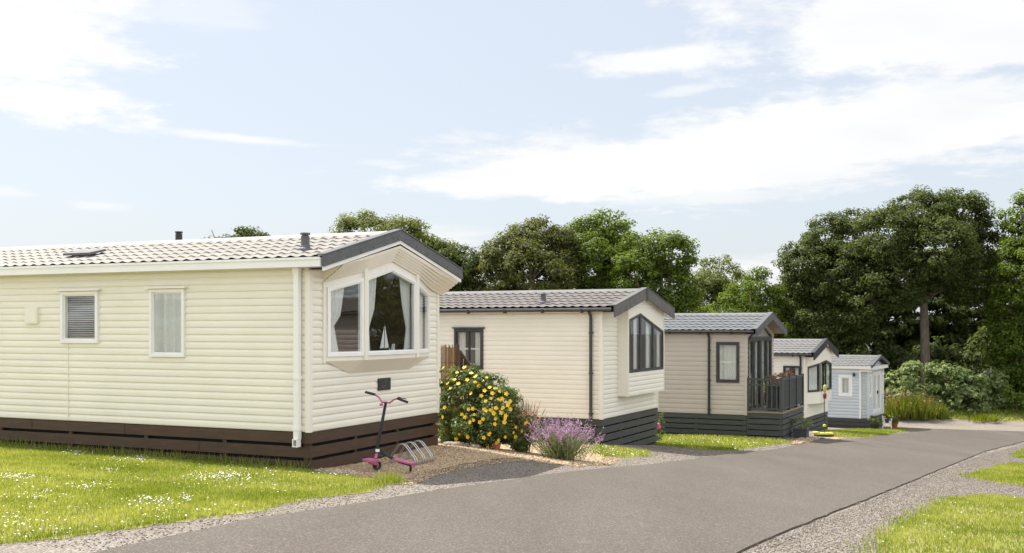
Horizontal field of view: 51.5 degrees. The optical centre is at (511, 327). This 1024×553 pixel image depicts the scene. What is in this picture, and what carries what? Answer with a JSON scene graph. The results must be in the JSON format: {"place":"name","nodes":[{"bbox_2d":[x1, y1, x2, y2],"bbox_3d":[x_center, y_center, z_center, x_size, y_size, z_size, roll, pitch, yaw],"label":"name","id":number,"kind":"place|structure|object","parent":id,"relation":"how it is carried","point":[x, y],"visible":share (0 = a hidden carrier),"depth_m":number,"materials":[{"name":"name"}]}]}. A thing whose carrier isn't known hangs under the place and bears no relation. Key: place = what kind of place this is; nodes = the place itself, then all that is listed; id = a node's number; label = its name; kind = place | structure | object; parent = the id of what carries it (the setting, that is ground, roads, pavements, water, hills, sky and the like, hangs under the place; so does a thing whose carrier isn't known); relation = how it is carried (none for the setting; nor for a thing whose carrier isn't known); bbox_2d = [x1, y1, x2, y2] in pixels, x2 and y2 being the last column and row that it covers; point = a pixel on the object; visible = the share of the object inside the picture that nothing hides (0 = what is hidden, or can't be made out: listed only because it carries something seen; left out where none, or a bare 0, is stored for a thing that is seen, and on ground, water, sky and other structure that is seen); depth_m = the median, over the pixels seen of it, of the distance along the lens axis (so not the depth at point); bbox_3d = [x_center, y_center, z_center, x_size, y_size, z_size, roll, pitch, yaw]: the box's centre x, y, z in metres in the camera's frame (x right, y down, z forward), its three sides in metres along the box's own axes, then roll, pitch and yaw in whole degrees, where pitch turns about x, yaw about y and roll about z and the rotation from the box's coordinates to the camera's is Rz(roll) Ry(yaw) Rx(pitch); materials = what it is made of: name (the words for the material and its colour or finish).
{"place":"outdoors","nodes":[
{"label":"outdoors","id":0,"kind":"place"},
{"bbox_2d":[0,448,380,542],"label":"lawn","id":1,"kind":"structure","parent":0,"point":[140,526],"depth_m":9.90,"materials":[{"name":"green plant"}]},
{"bbox_2d":[0,437,408,485],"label":"long grass","id":2,"kind":"structure","parent":1,"relation":"on","point":[392,479],"depth_m":15.19,"materials":[{"name":"green plant"}]},
{"bbox_2d":[0,417,1023,552],"bbox_3d":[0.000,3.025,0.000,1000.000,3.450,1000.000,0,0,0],"label":"ground","id":3,"kind":"structure","parent":0,"point":[928,424],"depth_m":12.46,"materials":[{"name":"grey gravel"}]},
{"bbox_2d":[0,229,462,469],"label":"static caravan","id":4,"kind":"object","parent":3,"relation":"on","point":[265,347],"visible":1,"depth_m":15.71,"materials":[{"name":"beige plastic"}]},
{"bbox_2d":[55,289,101,342],"bbox_3d":[-6.583,-0.171,16.214,0.880,0.822,0.170,0,0,24],"label":"window","id":5,"kind":"structure","parent":4,"relation":"in","point":[64,297],"depth_m":16.27,"materials":[{"name":"white plastic"}]},
{"bbox_2d":[144,286,187,356],"bbox_3d":[-5.018,-0.081,15.525,0.760,1.022,0.196,0,0,24],"label":"window","id":6,"kind":"structure","parent":4,"relation":"in","point":[167,306],"depth_m":15.59,"materials":[{"name":"white plastic"}]},
{"bbox_2d":[327,278,363,356],"bbox_3d":[-2.394,-0.157,15.139,0.104,1.133,0.702,0,0,38],"label":"bay window","id":7,"kind":"structure","parent":4,"relation":"in","point":[334,293],"depth_m":15.08,"materials":[{"name":"white plastic"}]},
{"bbox_2d":[380,323,388,349],"bbox_3d":[-1.954,0.180,16.244,0.060,0.500,0.270,0,0,24],"label":"model sailboat","id":8,"kind":"object","parent":4,"relation":"on","point":[384,342],"visible":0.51,"depth_m":16.24,"materials":[{"name":"white fabric"}]},
{"bbox_2d":[368,267,416,355],"bbox_3d":[-1.869,-0.250,16.140,0.142,1.320,1.470,0,0,24],"label":"bay window","id":9,"kind":"structure","parent":4,"relation":"in","point":[410,341],"depth_m":16.64,"materials":[{"name":"white plastic"}]},
{"bbox_2d":[420,284,429,352],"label":"bay window","id":10,"kind":"structure","parent":4,"relation":"in","point":[423,291],"depth_m":17.47,"materials":[{"name":"white plastic"}]},
{"bbox_2d":[1,431,1021,552],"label":"daisies","id":11,"kind":"object","parent":3,"relation":"on","point":[207,483],"visible":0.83,"depth_m":11.99,"materials":[{"name":"white plant"}]},
{"bbox_2d":[0,407,1023,552],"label":"grass","id":12,"kind":"structure","parent":3,"relation":"on","point":[1003,473],"depth_m":11.62,"materials":[{"name":"green plant"}]},
{"bbox_2d":[435,287,674,444],"bbox_3d":[-1.677,1.085,26.071,10.500,3.970,4.120,0,0,26],"label":"static caravan","id":13,"kind":"object","parent":3,"relation":"on","point":[596,355],"visible":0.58,"depth_m":23.13,"materials":[{"name":"beige plastic"}]},
{"bbox_2d":[452,327,484,368],"bbox_3d":[-0.952,0.465,23.694,0.810,0.930,0.160,0,0,26],"label":"window","id":14,"kind":"structure","parent":13,"relation":"in","point":[460,333],"depth_m":23.67,"materials":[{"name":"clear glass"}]},
{"bbox_2d":[629,313,640,372],"bbox_3d":[2.672,0.337,23.454,0.112,1.305,0.730,0,0,26],"label":"bay window","id":15,"kind":"structure","parent":13,"relation":"in","point":[636,319],"depth_m":23.69,"materials":[{"name":"clear glass"}]},
{"bbox_2d":[641,314,653,371],"bbox_3d":[3.028,0.337,24.182,0.112,1.305,0.890,0,0,26],"label":"bay window","id":16,"kind":"structure","parent":13,"relation":"in","point":[649,325],"depth_m":24.52,"materials":[{"name":"clear glass"}]},
{"bbox_2d":[654,324,663,369],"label":"bay window","id":17,"kind":"structure","parent":13,"relation":"in","point":[659,332],"depth_m":25.18,"materials":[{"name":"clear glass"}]},
{"bbox_2d":[314,436,841,485],"bbox_3d":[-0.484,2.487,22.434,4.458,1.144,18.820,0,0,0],"label":"gravel bed","id":18,"kind":"object","parent":3,"relation":"on","point":[459,454],"visible":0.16,"depth_m":16.24,"materials":[{"name":"brown gravel"}]},
{"bbox_2d":[362,391,416,471],"bbox_3d":[-1.701,1.437,14.550,0.927,1.100,0.515,0,0,31],"label":"kick scooter","id":19,"kind":"object","parent":18,"relation":"on","point":[374,461],"visible":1,"depth_m":14.63,"materials":[{"name":"pink metal"}]},
{"bbox_2d":[388,440,434,464],"bbox_3d":[-1.496,1.880,15.846,0.450,0.348,0.640,0,0,24],"label":"bicycle rack","id":20,"kind":"object","parent":18,"relation":"on","point":[409,450],"visible":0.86,"depth_m":15.81,"materials":[{"name":"metal"}]},
{"bbox_2d":[441,344,458,443],"bbox_3d":[-1.144,1.255,19.599,0.341,1.890,0.070,0,0,6],"label":"cane screen","id":21,"kind":"object","parent":18,"relation":"on","point":[449,356],"visible":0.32,"depth_m":19.58,"materials":[{"name":"brown wood"}]},
{"bbox_2d":[451,441,463,445],"bbox_3d":[-0.914,1.983,18.022,0.233,0.097,0.200,0,0,26],"label":"edging stone","id":22,"kind":"object","parent":18,"relation":"on","point":[458,443],"visible":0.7,"depth_m":17.95,"materials":[{"name":"beige stone"}]},
{"bbox_2d":[459,350,483,445],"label":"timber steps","id":23,"kind":"structure","parent":18,"relation":"on","point":[462,356],"depth_m":20.16,"materials":[{"name":"brown wood"}]},
{"bbox_2d":[466,444,480,447],"bbox_3d":[-0.641,2.004,17.880,0.257,0.088,0.173,0,0,0],"label":"edging stone","id":24,"kind":"object","parent":18,"relation":"on","point":[475,445],"visible":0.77,"depth_m":17.82,"materials":[{"name":"beige stone"}]},
{"bbox_2d":[436,363,539,452],"bbox_3d":[-0.448,1.404,18.308,1.934,1.556,1.253,0,0,0],"label":"yellow flowering shrub","id":25,"kind":"object","parent":18,"relation":"on","point":[497,415],"visible":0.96,"depth_m":18.22,"materials":[{"name":"green plant"}]},
{"bbox_2d":[492,443,500,449],"bbox_3d":[-0.259,2.020,17.900,0.151,0.120,0.147,0,0,0],"label":"terracotta pot","id":26,"kind":"object","parent":18,"relation":"on","point":[496,446],"visible":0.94,"depth_m":17.85,"materials":[{"name":"orange ceramic"}]},
{"bbox_2d":[501,398,545,452],"bbox_3d":[0.105,1.695,18.296,0.952,0.951,0.836,0,0,0],"label":"wispy plant","id":27,"kind":"object","parent":18,"relation":"on","point":[528,413],"visible":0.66,"depth_m":18.25,"materials":[{"name":"green plant"}]},
{"bbox_2d":[523,412,604,460],"bbox_3d":[0.891,1.830,17.812,1.362,0.840,1.230,0,0,-13],"label":"lavender bush","id":28,"kind":"object","parent":18,"relation":"on","point":[556,447],"visible":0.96,"depth_m":17.68,"materials":[{"name":"purple plant"}]},
{"bbox_2d":[656,312,786,436],"bbox_3d":[3.441,1.595,33.362,9.452,4.105,4.120,0,0,26],"label":"static caravan","id":29,"kind":"object","parent":3,"relation":"on","point":[706,375],"visible":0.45,"depth_m":30.46,"materials":[{"name":"plastic"}]},
{"bbox_2d":[716,342,739,382],"bbox_3d":[6.118,0.985,30.060,0.660,1.150,0.151,0,0,26],"label":"window","id":30,"kind":"structure","parent":29,"relation":"in","point":[727,353],"depth_m":30.08,"materials":[{"name":"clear glass"}]},
{"bbox_2d":[748,339,753,409],"bbox_3d":[6.802,1.335,30.432,0.120,2.030,0.620,0,0,26],"label":"glazed door","id":31,"kind":"structure","parent":29,"relation":"in","point":[749,340],"depth_m":30.62,"materials":[{"name":"clear glass"}]},
{"bbox_2d":[754,338,760,407],"bbox_3d":[7.129,1.335,31.107,0.120,2.030,0.840,0,0,26],"label":"glazed door","id":32,"kind":"structure","parent":29,"relation":"in","point":[755,340],"depth_m":31.39,"materials":[{"name":"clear glass"}]},
{"bbox_2d":[761,338,766,405],"bbox_3d":[7.506,1.335,31.881,0.120,2.030,0.840,0,0,26],"label":"glazed door","id":33,"kind":"structure","parent":29,"relation":"in","point":[764,340],"depth_m":32.18,"materials":[{"name":"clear glass"}]},
{"bbox_2d":[767,338,771,383],"bbox_3d":[7.825,1.335,32.559,0.141,2.030,0.620,0,0,26],"label":"glazed door","id":34,"kind":"structure","parent":29,"relation":"in","point":[769,340],"depth_m":32.75,"materials":[{"name":"black glass"}]},
{"bbox_2d":[747,374,803,438],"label":"veranda deck","id":35,"kind":"structure","parent":3,"relation":"on","point":[764,422],"depth_m":29.70,"materials":[{"name":"black wood"}]},
{"bbox_2d":[766,373,784,410],"bbox_3d":[7.479,1.828,30.287,0.516,1.044,0.919,0,0,26],"label":"deck trough","id":36,"kind":"object","parent":35,"relation":"on","point":[773,376],"visible":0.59,"depth_m":29.95,"materials":[{"name":"black wood"}]},
{"bbox_2d":[780,370,793,377],"bbox_3d":[8.128,1.800,31.478,0.499,1.101,0.946,0,0,17],"label":"deck trough","id":37,"kind":"object","parent":35,"relation":"on","point":[788,374],"visible":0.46,"depth_m":31.17,"materials":[{"name":"green plant"}]},
{"bbox_2d":[791,417,814,437],"bbox_3d":[8.228,2.821,30.231,0.725,0.635,0.588,0,0,26],"label":"square planter","id":38,"kind":"object","parent":3,"relation":"on","point":[800,431],"visible":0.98,"depth_m":30.09,"materials":[{"name":"grey plastic"}]},
{"bbox_2d":[773,338,838,430],"bbox_3d":[8.160,2.389,42.061,8.524,3.955,4.120,0,0,29],"label":"static caravan","id":39,"kind":"object","parent":3,"relation":"on","point":[810,359],"visible":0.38,"depth_m":39.36,"materials":[{"name":"beige plastic"}]},
{"bbox_2d":[783,366,799,375],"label":"window","id":40,"kind":"structure","parent":39,"relation":"in","point":[797,371],"depth_m":38.83,"materials":[{"name":"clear glass"}]},
{"bbox_2d":[808,363,819,391],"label":"bay window","id":41,"kind":"structure","parent":39,"relation":"in","point":[814,370],"depth_m":39.26,"materials":[{"name":"grey glass"}]},
{"bbox_2d":[820,360,831,390],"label":"bay window","id":42,"kind":"structure","parent":39,"relation":"in","point":[827,363],"depth_m":40.60,"materials":[{"name":"black glass"}]},
{"bbox_2d":[812,384,833,436],"bbox_3d":[10.424,2.776,35.600,0.640,1.758,0.400,0,0,0],"label":"scooter","id":43,"kind":"object","parent":3,"relation":"on","point":[823,434],"visible":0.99,"depth_m":35.54,"materials":[{"name":"yellow plastic"}]},
{"bbox_2d":[827,355,889,428],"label":"static caravan","id":44,"kind":"object","parent":3,"relation":"on","point":[857,395],"visible":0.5,"depth_m":47.34,"materials":[{"name":"blue plastic"}]},
{"bbox_2d":[838,375,851,396],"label":"window","id":45,"kind":"structure","parent":44,"relation":"in","point":[844,381],"depth_m":47.32,"materials":[{"name":"white plastic"}]},
{"bbox_2d":[869,374,871,397],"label":"window","id":46,"kind":"structure","parent":44,"relation":"in","point":[870,375],"depth_m":47.45,"materials":[{"name":"white plastic"}]},
{"bbox_2d":[872,371,877,413],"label":"french door","id":47,"kind":"structure","parent":44,"relation":"in","point":[875,392],"depth_m":48.12,"materials":[{"name":"white plastic"}]},
{"bbox_2d":[877,371,880,412],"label":"french door","id":48,"kind":"structure","parent":44,"relation":"in","point":[878,372],"depth_m":48.98,"materials":[{"name":"white plastic"}]},
{"bbox_2d":[881,372,882,393],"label":"window","id":49,"kind":"structure","parent":44,"relation":"in","point":[881,372],"depth_m":49.50,"materials":[{"name":"white plastic"}]},
{"bbox_2d":[882,416,891,428],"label":"chair","id":50,"kind":"object","parent":3,"relation":"on","point":[883,423],"visible":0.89,"depth_m":47.51,"materials":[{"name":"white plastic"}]},
{"bbox_2d":[884,414,891,422],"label":"flower pot","id":51,"kind":"object","parent":50,"relation":"on","point":[887,416],"visible":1,"depth_m":47.52,"materials":[{"name":"green plant"}]},
{"bbox_2d":[890,415,899,427],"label":"terracotta pot","id":52,"kind":"object","parent":3,"relation":"on","point":[895,423],"visible":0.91,"depth_m":48.56,"materials":[{"name":"brown ceramic"}]},
{"bbox_2d":[884,360,945,405],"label":"hedge bush","id":53,"kind":"object","parent":3,"relation":"on","point":[911,367],"visible":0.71,"depth_m":54.21,"materials":[{"name":"green plant"}]},
{"bbox_2d":[921,360,994,414],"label":"hedge bush","id":54,"kind":"object","parent":3,"relation":"on","point":[957,391],"visible":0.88,"depth_m":53.94,"materials":[{"name":"green plant"}]},
{"bbox_2d":[972,368,1014,410],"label":"hedge bush","id":55,"kind":"object","parent":3,"relation":"on","point":[999,380],"visible":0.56,"depth_m":54.89,"materials":[{"name":"green plant"}]},
{"bbox_2d":[997,384,1023,415],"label":"hedge bush","id":56,"kind":"object","parent":3,"relation":"on","point":[1016,400],"visible":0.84,"depth_m":53.90,"materials":[{"name":"green plant"}]},
{"bbox_2d":[0,0,1023,330],"label":"sky","id":57,"kind":"structure","parent":0,"point":[728,125],"materials":[{"name":"blue"}]},
{"bbox_2d":[92,429,1023,552],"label":"road","id":58,"kind":"structure","parent":0,"point":[733,503],"depth_m":11.12,"materials":[{"name":"grey asphalt"}]},
{"bbox_2d":[657,435,776,450],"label":"lawn","id":59,"kind":"structure","parent":0,"point":[718,443],"depth_m":27.17,"materials":[{"name":"green plant"}]},
{"bbox_2d":[656,412,664,440],"bbox_3d":[3.713,2.531,26.788,0.336,0.810,0.308,0,0,-17],"label":"pink flower plant","id":60,"kind":"object","parent":59,"relation":"on","point":[659,427],"visible":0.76,"depth_m":26.76,"materials":[{"name":"green plant"}]},
{"bbox_2d":[867,342,1018,406],"bbox_3d":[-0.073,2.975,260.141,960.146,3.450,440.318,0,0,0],"label":"woodland floor","id":61,"kind":"structure","parent":0,"point":[964,403],"depth_m":60.13,"materials":[{"name":"green plant"}]},
{"bbox_2d":[203,225,270,238],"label":"tree","id":62,"kind":"object","parent":61,"relation":"on","point":[246,232],"visible":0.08,"depth_m":55.59,"materials":[{"name":"green plant"}]},
{"bbox_2d":[327,208,467,289],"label":"tree","id":63,"kind":"object","parent":61,"relation":"on","point":[351,223],"visible":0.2,"depth_m":57.62,"materials":[{"name":"green plant"}]},
{"bbox_2d":[420,236,491,291],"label":"tree","id":64,"kind":"object","parent":61,"relation":"on","point":[452,255],"visible":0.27,"depth_m":55.87,"materials":[{"name":"green plant"}]},
{"bbox_2d":[466,214,594,290],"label":"tree","id":65,"kind":"object","parent":61,"relation":"on","point":[524,251],"visible":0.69,"depth_m":54.43,"materials":[{"name":"green plant"}]},
{"bbox_2d":[560,207,637,289],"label":"tree","id":66,"kind":"object","parent":61,"relation":"on","point":[601,251],"visible":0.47,"depth_m":55.81,"materials":[{"name":"green plant"}]},
{"bbox_2d":[604,227,710,330],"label":"tree","id":67,"kind":"object","parent":61,"relation":"on","point":[656,267],"visible":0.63,"depth_m":54.04,"materials":[{"name":"green plant"}]},
{"bbox_2d":[689,254,755,330],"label":"tree","id":68,"kind":"object","parent":61,"relation":"on","point":[715,284],"visible":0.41,"depth_m":65.46,"materials":[{"name":"green plant"}]},
{"bbox_2d":[694,265,801,338],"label":"tree","id":69,"kind":"object","parent":61,"relation":"on","point":[769,294],"visible":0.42,"depth_m":60.39,"materials":[{"name":"green plant"}]},
{"bbox_2d":[770,207,887,353],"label":"tree","id":70,"kind":"object","parent":61,"relation":"on","point":[819,286],"visible":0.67,"depth_m":60.42,"materials":[{"name":"green plant"}]},
{"bbox_2d":[815,322,871,354],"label":"understory bush","id":71,"kind":"object","parent":61,"relation":"on","point":[843,352],"visible":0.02,"depth_m":63.05,"materials":[{"name":"green plant"}]},
{"bbox_2d":[773,247,989,389],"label":"woodland tree","id":72,"kind":"object","parent":61,"relation":"on","point":[887,335],"visible":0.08,"depth_m":68.66,"materials":[{"name":"green plant"}]},
{"bbox_2d":[873,344,923,403],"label":"understory bush","id":73,"kind":"object","parent":61,"relation":"on","point":[901,354],"visible":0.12,"depth_m":59.37,"materials":[{"name":"green plant"}]},
{"bbox_2d":[834,184,1003,396],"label":"sycamore tree","id":74,"kind":"object","parent":61,"relation":"on","point":[911,228],"visible":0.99,"depth_m":57.74,"materials":[{"name":"green plant"}]},
{"bbox_2d":[906,335,983,401],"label":"understory bush","id":75,"kind":"object","parent":61,"relation":"on","point":[942,353],"visible":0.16,"depth_m":60.78,"materials":[{"name":"green plant"}]},
{"bbox_2d":[884,245,1023,392],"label":"woodland tree","id":76,"kind":"object","parent":61,"relation":"on","point":[960,332],"visible":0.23,"depth_m":67.80,"materials":[{"name":"green plant"}]},
{"bbox_2d":[948,326,1022,402],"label":"understory bush","id":77,"kind":"object","parent":61,"relation":"on","point":[980,341],"visible":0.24,"depth_m":60.64,"materials":[{"name":"green plant"}]},
{"bbox_2d":[979,188,1023,394],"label":"tree","id":78,"kind":"object","parent":61,"relation":"on","point":[1009,334],"visible":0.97,"depth_m":56.50,"materials":[{"name":"green plant"}]},
{"bbox_2d":[982,348,1023,402],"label":"understory bush","id":79,"kind":"object","parent":61,"relation":"on","point":[1007,365],"visible":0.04,"depth_m":59.64,"materials":[{"name":"green plant"}]},
{"bbox_2d":[877,496,1023,552],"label":"lawn","id":80,"kind":"structure","parent":0,"point":[996,544],"depth_m":10.21,"materials":[{"name":"green plant"}]},
{"bbox_2d":[948,411,1023,421],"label":"lawn","id":81,"kind":"structure","parent":0,"point":[996,415],"depth_m":53.03,"materials":[{"name":"green plant"}]},
{"bbox_2d":[884,387,916,418],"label":"tall grass","id":82,"kind":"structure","parent":81,"relation":"on","point":[893,407],"depth_m":52.54,"materials":[{"name":"green plant"}]},
{"bbox_2d":[900,386,940,419],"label":"tall grass","id":83,"kind":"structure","parent":81,"relation":"on","point":[924,409],"depth_m":52.43,"materials":[{"name":"green plant"}]},
{"bbox_2d":[930,402,949,418],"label":"tall grass","id":84,"kind":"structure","parent":81,"relation":"on","point":[941,413],"depth_m":52.70,"materials":[{"name":"green plant"}]},
{"bbox_2d":[960,411,1010,420],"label":"weed clump","id":85,"kind":"object","parent":81,"relation":"on","point":[983,417],"visible":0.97,"depth_m":52.33,"materials":[{"name":"green plant"}]},
{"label":"lawn","id":86,"kind":"structure","parent":0,"visible":0},
{"bbox_2d":[867,415,881,428],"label":"plant tub","id":87,"kind":"object","parent":86,"relation":"on","point":[875,425],"visible":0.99,"depth_m":46.38,"materials":[{"name":"black plastic"}]}
]}

